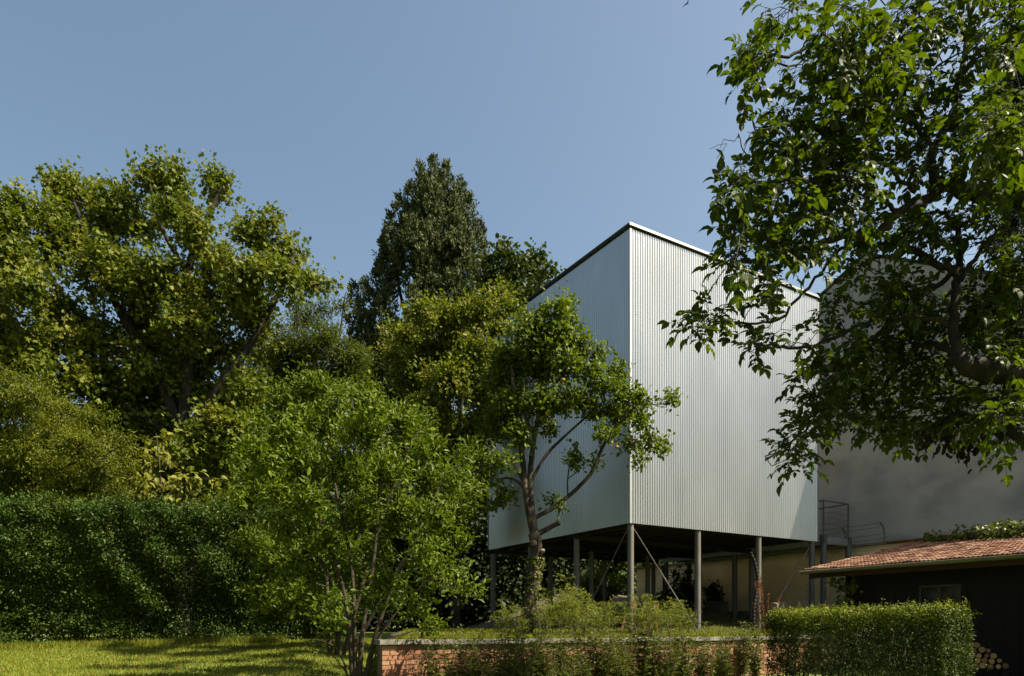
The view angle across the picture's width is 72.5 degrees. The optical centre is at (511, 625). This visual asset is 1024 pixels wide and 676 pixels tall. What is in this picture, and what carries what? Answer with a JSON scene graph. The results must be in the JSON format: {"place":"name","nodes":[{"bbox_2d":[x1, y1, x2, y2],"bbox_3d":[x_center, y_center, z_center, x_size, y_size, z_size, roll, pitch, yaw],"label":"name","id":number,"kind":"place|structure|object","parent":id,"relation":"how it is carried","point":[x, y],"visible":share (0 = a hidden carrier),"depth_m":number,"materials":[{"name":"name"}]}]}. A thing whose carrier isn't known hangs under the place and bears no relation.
{"place":"outdoors","nodes":[
{"label":"outdoors","id":0,"kind":"place"},
{"bbox_2d":[0,634,288,652],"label":"rough grass","id":1,"kind":"structure","parent":0,"point":[120,642],"depth_m":14.92,"materials":[{"name":"green plant"}]},
{"bbox_2d":[0,626,922,675],"bbox_3d":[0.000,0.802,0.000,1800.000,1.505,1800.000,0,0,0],"label":"lawn ground","id":2,"kind":"structure","parent":0,"point":[385,634],"depth_m":12.70,"materials":[{"name":"plant"}]},
{"bbox_2d":[3,402,93,623],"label":"background tree","id":3,"kind":"object","parent":2,"relation":"on","point":[47,458],"visible":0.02,"depth_m":33.20,"materials":[{"name":"green plant"}]},
{"bbox_2d":[0,355,153,637],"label":"tree","id":4,"kind":"object","parent":2,"relation":"on","point":[25,455],"visible":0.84,"depth_m":16.99,"materials":[{"name":"green plant"}]},
{"bbox_2d":[71,405,212,628],"bbox_3d":[-17.465,-5.384,33.240,8.592,11.627,6.752,0,0,0],"label":"background tree","id":5,"kind":"object","parent":2,"relation":"on","point":[140,444],"visible":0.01,"depth_m":32.14,"materials":[{"name":"green plant"}]},
{"bbox_2d":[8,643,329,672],"bbox_3d":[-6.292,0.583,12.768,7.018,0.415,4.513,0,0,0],"label":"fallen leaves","id":6,"kind":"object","parent":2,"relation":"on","point":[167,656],"visible":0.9,"depth_m":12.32,"materials":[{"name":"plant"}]},
{"bbox_2d":[0,141,350,632],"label":"maple tree","id":7,"kind":"object","parent":2,"relation":"on","point":[175,383],"visible":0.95,"depth_m":24.38,"materials":[{"name":"green plant"}]},
{"bbox_2d":[125,428,227,633],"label":"pale sapling","id":8,"kind":"object","parent":2,"relation":"on","point":[173,483],"visible":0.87,"depth_m":18.40,"materials":[{"name":"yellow plant"}]},
{"bbox_2d":[0,488,354,645],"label":"clipped hedge","id":9,"kind":"object","parent":2,"relation":"on","point":[93,521],"visible":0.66,"depth_m":15.36,"materials":[{"name":"green plant"}]},
{"bbox_2d":[191,477,259,625],"bbox_3d":[-7.236,-1.623,17.455,1.839,4.224,1.227,0,0,0],"label":"yellow bush","id":10,"kind":"object","parent":2,"relation":"on","point":[208,498],"visible":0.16,"depth_m":17.24,"materials":[{"name":"plant"}]},
{"bbox_2d":[169,363,314,619],"bbox_3d":[-12.265,-6.042,32.335,7.947,12.776,5.960,0,0,11],"label":"background tree","id":11,"kind":"object","parent":2,"relation":"on","point":[274,418],"visible":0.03,"depth_m":31.14,"materials":[{"name":"green plant"}]},
{"bbox_2d":[0,462,599,632],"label":"undergrowth","id":12,"kind":"object","parent":2,"relation":"on","point":[511,572],"visible":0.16,"depth_m":27.69,"materials":[{"name":"green plant"}]},
{"bbox_2d":[243,286,380,489],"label":"tree","id":13,"kind":"object","parent":2,"relation":"on","point":[343,358],"visible":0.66,"depth_m":28.27,"materials":[{"name":"green plant"}]},
{"bbox_2d":[251,358,402,606],"bbox_3d":[-8.414,-6.351,33.900,8.750,14.195,6.188,0,0,0],"label":"background tree","id":14,"kind":"object","parent":2,"relation":"on","point":[374,372],"depth_m":32.44,"materials":[{"name":"green plant"}]},
{"bbox_2d":[218,379,492,675],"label":"multistem shrub","id":15,"kind":"object","parent":2,"relation":"on","point":[357,518],"visible":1,"depth_m":10.39,"materials":[{"name":"green plant"}]},
{"bbox_2d":[216,355,521,656],"bbox_3d":[-2.930,-2.267,13.635,6.237,5.991,3.224,0,0,0],"label":"tree","id":16,"kind":"object","parent":2,"relation":"on","point":[268,614],"visible":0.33,"depth_m":13.55,"materials":[{"name":"green plant"}]},
{"bbox_2d":[404,647,427,675],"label":"tall weed","id":17,"kind":"object","parent":2,"relation":"on","point":[421,664],"visible":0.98,"depth_m":10.43,"materials":[{"name":"green plant"}]},
{"bbox_2d":[341,152,493,418],"bbox_3d":[-4.806,-11.867,33.977,7.996,24.365,5.826,0,0,0],"label":"conifer tree","id":18,"kind":"object","parent":2,"relation":"on","point":[435,236],"visible":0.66,"depth_m":33.40,"materials":[{"name":"green plant"}]},
{"bbox_2d":[348,355,487,561],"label":"background tree","id":19,"kind":"object","parent":2,"relation":"on","point":[398,399],"visible":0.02,"depth_m":31.71,"materials":[{"name":"green plant"}]},
{"bbox_2d":[419,630,450,675],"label":"tall weed","id":20,"kind":"object","parent":2,"relation":"on","point":[430,673],"visible":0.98,"depth_m":10.46,"materials":[{"name":"green plant"}]},
{"bbox_2d":[438,631,466,675],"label":"tall weed","id":21,"kind":"object","parent":2,"relation":"on","point":[447,669],"visible":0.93,"depth_m":10.67,"materials":[{"name":"green plant"}]},
{"bbox_2d":[452,624,484,675],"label":"tall weed","id":22,"kind":"object","parent":2,"relation":"on","point":[472,671],"visible":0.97,"depth_m":10.77,"materials":[{"name":"green plant"}]},
{"bbox_2d":[465,631,492,675],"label":"tall weed","id":23,"kind":"object","parent":2,"relation":"on","point":[485,666],"visible":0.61,"depth_m":10.91,"materials":[{"name":"green plant"}]},
{"bbox_2d":[470,641,502,675],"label":"tall weed","id":24,"kind":"object","parent":2,"relation":"on","point":[484,671],"visible":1,"depth_m":10.54,"materials":[{"name":"green plant"}]},
{"bbox_2d":[474,619,517,675],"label":"tall weed","id":25,"kind":"object","parent":2,"relation":"on","point":[491,660],"visible":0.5,"depth_m":11.02,"materials":[{"name":"green plant"}]},
{"bbox_2d":[491,615,529,675],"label":"tall weed","id":26,"kind":"object","parent":2,"relation":"on","point":[507,663],"visible":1,"depth_m":10.68,"materials":[{"name":"green plant"}]},
{"bbox_2d":[494,615,528,675],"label":"tall weed","id":27,"kind":"object","parent":2,"relation":"on","point":[500,618],"visible":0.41,"depth_m":11.08,"materials":[{"name":"green plant"}]},
{"bbox_2d":[510,645,534,675],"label":"tall weed","id":28,"kind":"object","parent":2,"relation":"on","point":[522,673],"visible":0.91,"depth_m":10.64,"materials":[{"name":"green plant"}]},
{"bbox_2d":[515,629,539,675],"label":"tall weed","id":29,"kind":"object","parent":2,"relation":"on","point":[524,662],"visible":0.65,"depth_m":11.02,"materials":[{"name":"green plant"}]},
{"bbox_2d":[514,632,543,675],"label":"tall weed","id":30,"kind":"object","parent":2,"relation":"on","point":[533,649],"visible":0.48,"depth_m":11.14,"materials":[{"name":"green plant"}]},
{"bbox_2d":[512,611,551,675],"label":"tall weed","id":31,"kind":"object","parent":2,"relation":"on","point":[538,631],"visible":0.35,"depth_m":11.49,"materials":[{"name":"green plant"}]},
{"bbox_2d":[523,617,551,675],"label":"tall weed","id":32,"kind":"object","parent":2,"relation":"on","point":[537,648],"visible":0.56,"depth_m":11.28,"materials":[{"name":"green plant"}]},
{"bbox_2d":[527,627,565,675],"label":"tall weed","id":33,"kind":"object","parent":2,"relation":"on","point":[540,671],"visible":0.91,"depth_m":11.24,"materials":[{"name":"green plant"}]},
{"bbox_2d":[542,615,575,675],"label":"tall weed","id":34,"kind":"object","parent":2,"relation":"on","point":[549,642],"visible":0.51,"depth_m":11.66,"materials":[{"name":"green plant"}]},
{"bbox_2d":[550,647,573,675],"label":"tall weed","id":35,"kind":"object","parent":2,"relation":"on","point":[560,673],"visible":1,"depth_m":10.90,"materials":[{"name":"green plant"}]},
{"bbox_2d":[552,620,581,675],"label":"tall weed","id":36,"kind":"object","parent":2,"relation":"on","point":[562,649],"visible":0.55,"depth_m":11.63,"materials":[{"name":"green plant"}]},
{"bbox_2d":[555,626,582,675],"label":"tall weed","id":37,"kind":"object","parent":2,"relation":"on","point":[572,659],"visible":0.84,"depth_m":11.43,"materials":[{"name":"green plant"}]},
{"bbox_2d":[570,627,594,672],"bbox_3d":[1.241,0.596,12.010,0.501,1.160,0.586,0,0,-1],"label":"tall weed","id":38,"kind":"object","parent":2,"relation":"on","point":[583,649],"visible":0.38,"depth_m":12.05,"materials":[{"name":"green plant"}]},
{"bbox_2d":[576,643,595,675],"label":"tall weed","id":39,"kind":"object","parent":2,"relation":"on","point":[584,673],"visible":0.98,"depth_m":11.27,"materials":[{"name":"green plant"}]},
{"bbox_2d":[565,604,607,675],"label":"tall weed","id":40,"kind":"object","parent":2,"relation":"on","point":[591,645],"visible":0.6,"depth_m":11.87,"materials":[{"name":"green plant"}]},
{"bbox_2d":[585,611,618,675],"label":"tall weed","id":41,"kind":"object","parent":2,"relation":"on","point":[607,656],"visible":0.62,"depth_m":11.88,"materials":[{"name":"green plant"}]},
{"bbox_2d":[374,635,835,675],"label":"brick wall","id":42,"kind":"structure","parent":2,"relation":"on","point":[391,659],"depth_m":11.31,"materials":[{"name":"brick"}]},
{"bbox_2d":[590,630,619,675],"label":"tall weed","id":43,"kind":"object","parent":2,"relation":"on","point":[601,672],"visible":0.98,"depth_m":11.73,"materials":[{"name":"green plant"}]},
{"bbox_2d":[596,615,630,675],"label":"tall weed","id":44,"kind":"object","parent":2,"relation":"on","point":[613,674],"visible":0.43,"depth_m":12.21,"materials":[{"name":"green plant"}]},
{"bbox_2d":[594,560,642,596],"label":"background tree","id":45,"kind":"object","parent":2,"relation":"on","point":[620,569],"visible":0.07,"depth_m":34.46,"materials":[{"name":"green plant"}]},
{"bbox_2d":[609,635,635,675],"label":"tall weed","id":46,"kind":"object","parent":2,"relation":"on","point":[624,673],"visible":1,"depth_m":11.59,"materials":[{"name":"green plant"}]},
{"bbox_2d":[611,633,635,675],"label":"tall weed","id":47,"kind":"object","parent":2,"relation":"on","point":[632,644],"visible":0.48,"depth_m":12.29,"materials":[{"name":"green plant"}]},
{"bbox_2d":[615,623,646,675],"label":"tall weed","id":48,"kind":"object","parent":2,"relation":"on","point":[634,667],"visible":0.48,"depth_m":12.38,"materials":[{"name":"green plant"}]},
{"bbox_2d":[624,620,658,675],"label":"tall weed","id":49,"kind":"object","parent":2,"relation":"on","point":[643,669],"visible":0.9,"depth_m":12.51,"materials":[{"name":"green plant"}]},
{"bbox_2d":[623,601,667,675],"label":"tall weed","id":50,"kind":"object","parent":2,"relation":"on","point":[646,634],"visible":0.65,"depth_m":12.60,"materials":[{"name":"green plant"}]},
{"bbox_2d":[642,626,666,675],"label":"tall weed","id":51,"kind":"object","parent":2,"relation":"on","point":[657,672],"visible":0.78,"depth_m":12.61,"materials":[{"name":"green plant"}]},
{"bbox_2d":[652,642,674,672],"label":"tall weed","id":52,"kind":"object","parent":2,"relation":"on","point":[660,653],"visible":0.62,"depth_m":12.67,"materials":[{"name":"green plant"}]},
{"bbox_2d":[655,615,686,675],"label":"tall weed","id":53,"kind":"object","parent":2,"relation":"on","point":[664,655],"visible":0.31,"depth_m":13.03,"materials":[{"name":"green plant"}]},
{"bbox_2d":[659,628,684,675],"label":"tall weed","id":54,"kind":"object","parent":2,"relation":"on","point":[667,670],"visible":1,"depth_m":12.24,"materials":[{"name":"green plant"}]},
{"bbox_2d":[663,608,702,675],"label":"tall weed","id":55,"kind":"object","parent":2,"relation":"on","point":[684,659],"visible":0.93,"depth_m":12.68,"materials":[{"name":"green plant"}]},
{"bbox_2d":[685,620,713,675],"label":"tall weed","id":56,"kind":"object","parent":2,"relation":"on","point":[698,652],"visible":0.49,"depth_m":13.39,"materials":[{"name":"green plant"}]},
{"bbox_2d":[693,644,710,675],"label":"tall weed","id":57,"kind":"object","parent":2,"relation":"on","point":[700,670],"visible":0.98,"depth_m":12.88,"materials":[{"name":"green plant"}]},
{"bbox_2d":[701,644,718,675],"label":"tall weed","id":58,"kind":"object","parent":2,"relation":"on","point":[711,670],"visible":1,"depth_m":12.81,"materials":[{"name":"green plant"}]},
{"bbox_2d":[708,628,735,675],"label":"tall weed","id":59,"kind":"object","parent":2,"relation":"on","point":[721,652],"visible":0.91,"depth_m":13.25,"materials":[{"name":"green plant"}]},
{"bbox_2d":[728,622,756,675],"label":"tall weed","id":60,"kind":"object","parent":2,"relation":"on","point":[743,670],"visible":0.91,"depth_m":14.18,"materials":[{"name":"green plant"}]},
{"bbox_2d":[736,617,766,675],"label":"tall weed","id":61,"kind":"object","parent":2,"relation":"on","point":[758,637],"visible":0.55,"depth_m":14.41,"materials":[{"name":"green plant"}]},
{"bbox_2d":[744,631,766,675],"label":"tall weed","id":62,"kind":"object","parent":2,"relation":"on","point":[755,671],"visible":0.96,"depth_m":13.73,"materials":[{"name":"green plant"}]},
{"bbox_2d":[634,531,997,627],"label":"boundary wall","id":63,"kind":"structure","parent":2,"relation":"on","point":[777,572],"depth_m":23.64,"materials":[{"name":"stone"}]},
{"bbox_2d":[657,0,1023,496],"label":"walnut tree","id":64,"kind":"object","parent":2,"relation":"on","point":[1000,147],"visible":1,"depth_m":6.13,"materials":[{"name":"green plant"}]},
{"bbox_2d":[758,597,990,675],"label":"privet hedge","id":65,"kind":"object","parent":2,"relation":"on","point":[795,621],"visible":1,"depth_m":11.48,"materials":[{"name":"green plant"}]},
{"bbox_2d":[799,535,1023,675],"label":"garden shed","id":66,"kind":"structure","parent":2,"relation":"on","point":[985,577],"depth_m":14.64,"materials":[{"name":"ceramic"}]},
{"bbox_2d":[825,574,862,608],"bbox_3d":[7.726,-0.664,16.340,0.828,1.116,0.647,0,0,0],"label":"ivy clump","id":67,"kind":"object","parent":66,"relation":"hanging from","point":[853,587],"visible":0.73,"depth_m":16.24,"materials":[{"name":"green plant"}]},
{"bbox_2d":[915,580,966,614],"bbox_3d":[9.041,-0.575,14.774,0.033,0.750,1.050,0,0,-31],"label":"window","id":68,"kind":"structure","parent":66,"relation":"in","point":[956,590],"depth_m":14.74,"materials":[{"name":"black glass"}]},
{"bbox_2d":[920,517,1023,543],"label":"ivy clump","id":69,"kind":"object","parent":66,"relation":"on","point":[1010,530],"visible":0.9,"depth_m":16.58,"materials":[{"name":"green plant"}]},
{"bbox_2d":[819,251,1023,544],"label":"gable building","id":70,"kind":"structure","parent":2,"relation":"on","point":[900,498],"depth_m":20.35,"materials":[{"name":"grey paint"}]},
{"bbox_2d":[970,41,1023,420],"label":"yew tree","id":71,"kind":"object","parent":2,"relation":"on","point":[1015,223],"visible":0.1,"depth_m":8.21,"materials":[{"name":"green plant"}]},
{"bbox_2d":[0,0,1023,625],"label":"sky","id":72,"kind":"structure","parent":0,"point":[569,123],"materials":[{"name":"blue"}]},
{"bbox_2d":[388,593,848,668],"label":"terrace ground","id":73,"kind":"structure","parent":0,"point":[620,598],"depth_m":24.24,"materials":[{"name":"green plant"}]},
{"bbox_2d":[369,275,527,628],"bbox_3d":[-1.822,-4.887,19.473,4.539,10.317,4.320,0,0,0],"label":"hornbeam tree","id":74,"kind":"object","parent":73,"relation":"on","point":[410,357],"visible":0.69,"depth_m":19.07,"materials":[{"name":"green plant"}]},
{"bbox_2d":[490,597,517,633],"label":"goldenrod","id":75,"kind":"object","parent":73,"relation":"on","point":[507,612],"visible":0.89,"depth_m":12.92,"materials":[{"name":"green plant"}]},
{"bbox_2d":[457,233,565,589],"bbox_3d":[0.004,-9.175,30.932,4.770,16.336,3.866,0,0,0],"label":"broadleaf tree","id":76,"kind":"object","parent":73,"relation":"on","point":[517,268],"visible":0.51,"depth_m":30.44,"materials":[{"name":"green plant"}]},
{"bbox_2d":[504,605,532,630],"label":"goldenrod","id":77,"kind":"object","parent":73,"relation":"on","point":[520,614],"visible":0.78,"depth_m":12.95,"materials":[{"name":"green plant"}]},
{"bbox_2d":[534,593,563,631],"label":"goldenrod","id":78,"kind":"object","parent":73,"relation":"on","point":[547,621],"visible":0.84,"depth_m":13.45,"materials":[{"name":"green plant"}]},
{"bbox_2d":[536,587,568,633],"bbox_3d":[0.797,-0.293,14.017,0.696,0.959,0.850,0,0,37],"label":"goldenrod","id":79,"kind":"object","parent":73,"relation":"on","point":[545,601],"visible":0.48,"depth_m":13.92,"materials":[{"name":"green plant"}]},
{"bbox_2d":[548,586,588,633],"bbox_3d":[0.907,-0.311,13.712,1.053,1.031,0.827,0,0,-43],"label":"goldenrod","id":80,"kind":"object","parent":73,"relation":"on","point":[561,608],"visible":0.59,"depth_m":13.73,"materials":[{"name":"green plant"}]},
{"bbox_2d":[555,599,586,635],"bbox_3d":[1.130,-0.154,13.266,0.620,0.757,0.789,0,0,11],"label":"goldenrod","id":81,"kind":"object","parent":73,"relation":"on","point":[568,615],"visible":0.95,"depth_m":13.14,"materials":[{"name":"green plant"}]},
{"bbox_2d":[553,573,602,632],"bbox_3d":[1.233,-0.437,13.944,0.993,1.259,0.812,0,0,-33],"label":"goldenrod","id":82,"kind":"object","parent":73,"relation":"on","point":[565,586],"visible":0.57,"depth_m":13.85,"materials":[{"name":"green plant"}]},
{"bbox_2d":[475,281,687,633],"bbox_3d":[1.391,-3.381,13.998,4.314,7.409,1.981,0,0,0],"label":"apple tree","id":83,"kind":"object","parent":73,"relation":"on","point":[540,336],"visible":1,"depth_m":13.85,"materials":[{"name":"green plant"}]},
{"bbox_2d":[519,556,544,629],"bbox_3d":[0.396,-0.648,14.000,0.556,1.491,0.396,0,0,0],"label":"trunk ivy","id":84,"kind":"object","parent":83,"relation":"attached to","point":[533,562],"visible":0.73,"depth_m":13.89,"materials":[{"name":"green plant"}]},
{"bbox_2d":[569,597,601,633],"bbox_3d":[1.378,-0.178,13.400,0.636,0.800,0.520,0,0,-17],"label":"goldenrod","id":85,"kind":"object","parent":73,"relation":"on","point":[587,621],"visible":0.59,"depth_m":13.37,"materials":[{"name":"green plant"}]},
{"bbox_2d":[566,589,606,632],"bbox_3d":[1.459,-0.285,13.983,0.820,0.957,1.044,0,0,-20],"label":"goldenrod","id":86,"kind":"object","parent":73,"relation":"on","point":[598,608],"visible":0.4,"depth_m":14.11,"materials":[{"name":"green plant"}]},
{"bbox_2d":[569,566,626,606],"bbox_3d":[3.194,-1.435,26.000,2.204,1.704,1.621,0,0,0],"label":"shrub","id":87,"kind":"object","parent":73,"relation":"on","point":[613,585],"visible":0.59,"depth_m":25.76,"materials":[{"name":"green plant"}]},
{"bbox_2d":[587,603,612,632],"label":"goldenrod","id":88,"kind":"object","parent":73,"relation":"on","point":[596,619],"visible":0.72,"depth_m":13.68,"materials":[{"name":"green plant"}]},
{"bbox_2d":[597,601,625,632],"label":"goldenrod","id":89,"kind":"object","parent":73,"relation":"on","point":[614,619],"visible":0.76,"depth_m":14.15,"materials":[{"name":"green plant"}]},
{"bbox_2d":[392,606,845,639],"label":"terrace grass","id":90,"kind":"structure","parent":73,"relation":"on","point":[416,634],"depth_m":14.87,"materials":[{"name":"green plant"}]},
{"bbox_2d":[610,601,636,633],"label":"goldenrod","id":91,"kind":"object","parent":73,"relation":"on","point":[624,609],"visible":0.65,"depth_m":14.92,"materials":[{"name":"green plant"}]},
{"bbox_2d":[626,593,654,632],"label":"goldenrod","id":92,"kind":"object","parent":73,"relation":"on","point":[638,613],"visible":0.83,"depth_m":14.63,"materials":[{"name":"green plant"}]},
{"bbox_2d":[629,594,667,632],"bbox_3d":[2.908,-0.264,14.979,0.751,0.940,0.956,0,0,-18],"label":"goldenrod","id":93,"kind":"object","parent":73,"relation":"on","point":[645,598],"visible":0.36,"depth_m":15.13,"materials":[{"name":"green plant"}]},
{"bbox_2d":[639,600,666,633],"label":"goldenrod","id":94,"kind":"object","parent":73,"relation":"on","point":[642,616],"visible":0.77,"depth_m":14.34,"materials":[{"name":"green plant"}]},
{"bbox_2d":[643,593,678,632],"bbox_3d":[3.169,-0.249,14.896,0.809,0.925,0.662,0,0,-16],"label":"goldenrod","id":95,"kind":"object","parent":73,"relation":"on","point":[661,614],"visible":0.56,"depth_m":14.86,"materials":[{"name":"green plant"}]},
{"bbox_2d":[652,585,683,610],"bbox_3d":[5.437,-0.805,24.388,1.444,1.252,1.308,0,0,0],"label":"shrub","id":96,"kind":"object","parent":73,"relation":"on","point":[659,594],"visible":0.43,"depth_m":24.27,"materials":[{"name":"green plant"}]},
{"bbox_2d":[488,222,851,631],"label":"metal house","id":97,"kind":"structure","parent":73,"relation":"on","point":[705,490],"depth_m":18.03,"materials":[{"name":"metal"}]},
{"bbox_2d":[656,604,683,632],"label":"goldenrod","id":98,"kind":"object","parent":73,"relation":"on","point":[677,620],"visible":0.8,"depth_m":14.57,"materials":[{"name":"green plant"}]},
{"bbox_2d":[660,599,690,631],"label":"goldenrod","id":99,"kind":"object","parent":73,"relation":"on","point":[672,612],"visible":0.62,"depth_m":15.26,"materials":[{"name":"green plant"}]},
{"bbox_2d":[668,561,693,607],"bbox_3d":[6.263,-1.475,25.469,1.288,2.240,1.446,0,0,0],"label":"shrub","id":100,"kind":"object","parent":73,"relation":"on","point":[688,593],"visible":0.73,"depth_m":25.27,"materials":[{"name":"green plant"}]},
{"bbox_2d":[667,597,696,632],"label":"goldenrod","id":101,"kind":"object","parent":73,"relation":"on","point":[685,617],"visible":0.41,"depth_m":15.82,"materials":[{"name":"green plant"}]},
{"bbox_2d":[704,601,728,613],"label":"stone block","id":102,"kind":"structure","parent":73,"relation":"on","point":[717,606],"depth_m":24.25,"materials":[{"name":"grey stone"}]},
{"bbox_2d":[749,552,759,630],"bbox_3d":[6.107,-0.862,17.613,0.355,1.997,0.086,0,0,-31],"label":"drain hose","id":103,"kind":"object","parent":73,"relation":"on","point":[757,587],"visible":0.86,"depth_m":17.59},
{"bbox_2d":[752,575,779,632],"bbox_3d":[5.665,-0.462,15.588,0.604,1.380,0.294,0,0,29],"label":"dock plant","id":104,"kind":"object","parent":73,"relation":"on","point":[760,586],"visible":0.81,"depth_m":15.60,"materials":[{"name":"plant"}]},
{"bbox_2d":[770,601,786,626],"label":"stone block","id":105,"kind":"structure","parent":73,"relation":"on","point":[781,604],"depth_m":18.90,"materials":[{"name":"grey stone"}]},
{"bbox_2d":[702,579,725,604],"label":"shrub","id":106,"kind":"object","parent":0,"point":[714,593],"visible":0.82,"depth_m":25.44,"materials":[{"name":"green plant"}]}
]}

